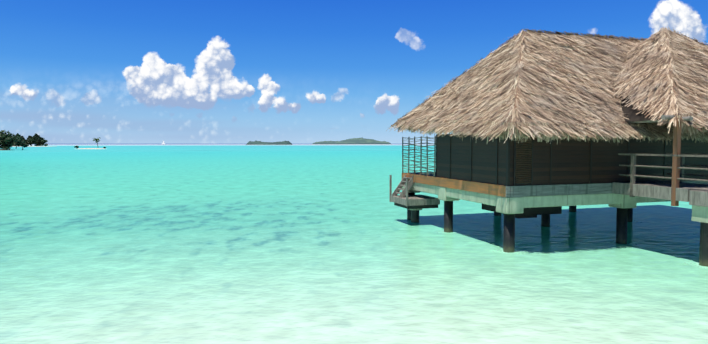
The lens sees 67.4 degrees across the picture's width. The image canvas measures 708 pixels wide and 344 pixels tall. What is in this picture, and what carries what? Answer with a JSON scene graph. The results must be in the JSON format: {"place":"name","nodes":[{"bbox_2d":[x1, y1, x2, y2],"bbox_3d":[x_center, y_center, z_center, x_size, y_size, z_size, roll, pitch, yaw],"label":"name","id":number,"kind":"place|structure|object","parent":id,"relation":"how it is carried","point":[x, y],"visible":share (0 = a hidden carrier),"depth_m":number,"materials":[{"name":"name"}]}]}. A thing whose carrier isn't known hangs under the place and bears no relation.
{"place":"outdoors","nodes":[
{"label":"outdoors","id":0,"kind":"place"},
{"bbox_2d":[12,146,56,146],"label":"island ground","id":1,"kind":"structure","parent":0,"point":[37,146],"depth_m":683.38,"materials":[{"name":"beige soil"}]},
{"bbox_2d":[14,133,47,145],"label":"island trees","id":2,"kind":"object","parent":1,"relation":"on","point":[36,139],"visible":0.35,"depth_m":699.34,"materials":[{"name":"green plant"}]},
{"bbox_2d":[313,138,390,143],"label":"hill island","id":3,"kind":"structure","parent":0,"point":[359,141],"depth_m":2491.71,"materials":[{"name":"green plant"}]},
{"bbox_2d":[0,144,707,343],"bbox_3d":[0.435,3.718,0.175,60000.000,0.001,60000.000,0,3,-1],"label":"lagoon water","id":4,"kind":"structure","parent":0,"point":[207,244],"depth_m":17.09,"materials":[{"name":"teal liquid"}]},
{"bbox_2d":[246,141,291,144],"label":"distant island","id":5,"kind":"structure","parent":4,"relation":"on","point":[268,143],"depth_m":1760.62,"materials":[{"name":"green plant"}]},
{"bbox_2d":[389,174,439,222],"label":"stair landing platform","id":6,"kind":"structure","parent":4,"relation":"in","point":[414,204],"depth_m":24.72,"materials":[{"name":"grey wood"}]},
{"bbox_2d":[407,193,632,252],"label":"piles","id":7,"kind":"object","parent":4,"relation":"in","point":[624,216],"visible":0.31,"depth_m":20.61,"materials":[{"name":"grey wood"}]},
{"bbox_2d":[402,182,670,213],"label":"concrete beams","id":8,"kind":"structure","parent":7,"relation":"on","point":[511,205],"depth_m":19.10,"materials":[{"name":"grey concrete"}]},
{"bbox_2d":[402,133,707,196],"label":"hut","id":9,"kind":"object","parent":8,"relation":"on","point":[515,168],"visible":0.9,"depth_m":19.03,"materials":[{"name":"brown wood"}]},
{"bbox_2d":[402,136,435,176],"bbox_3d":[2.935,-0.605,24.427,0.127,2.051,3.545,-1,3,-18],"label":"lattice screen","id":10,"kind":"object","parent":9,"relation":"attached to","point":[420,155],"visible":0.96,"depth_m":24.12,"materials":[{"name":"grey wood"}]},
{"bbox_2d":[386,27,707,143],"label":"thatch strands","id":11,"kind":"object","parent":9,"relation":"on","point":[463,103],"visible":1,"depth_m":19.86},
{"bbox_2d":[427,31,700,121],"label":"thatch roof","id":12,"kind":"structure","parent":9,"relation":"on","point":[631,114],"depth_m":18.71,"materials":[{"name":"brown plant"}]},
{"bbox_2d":[612,115,707,266],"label":"entry walkway","id":13,"kind":"structure","parent":4,"relation":"in","point":[676,190],"depth_m":16.79,"materials":[{"name":"grey wood"}]},
{"bbox_2d":[0,0,707,143],"label":"sky","id":14,"kind":"structure","parent":0,"point":[72,71],"materials":[{"name":"blue"}]},
{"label":"islet ground","id":15,"kind":"structure","parent":0,"visible":0},
{"bbox_2d":[74,138,105,147],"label":"islet palm","id":16,"kind":"object","parent":15,"relation":"on","point":[94,139],"visible":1,"depth_m":366.55,"materials":[{"name":"green plant"}]},
{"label":"island ground","id":17,"kind":"structure","parent":0,"visible":0},
{"bbox_2d":[0,130,26,149],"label":"island trees","id":18,"kind":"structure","parent":17,"relation":"on","point":[8,140],"depth_m":306.88,"materials":[{"name":"green plant"}]}
]}

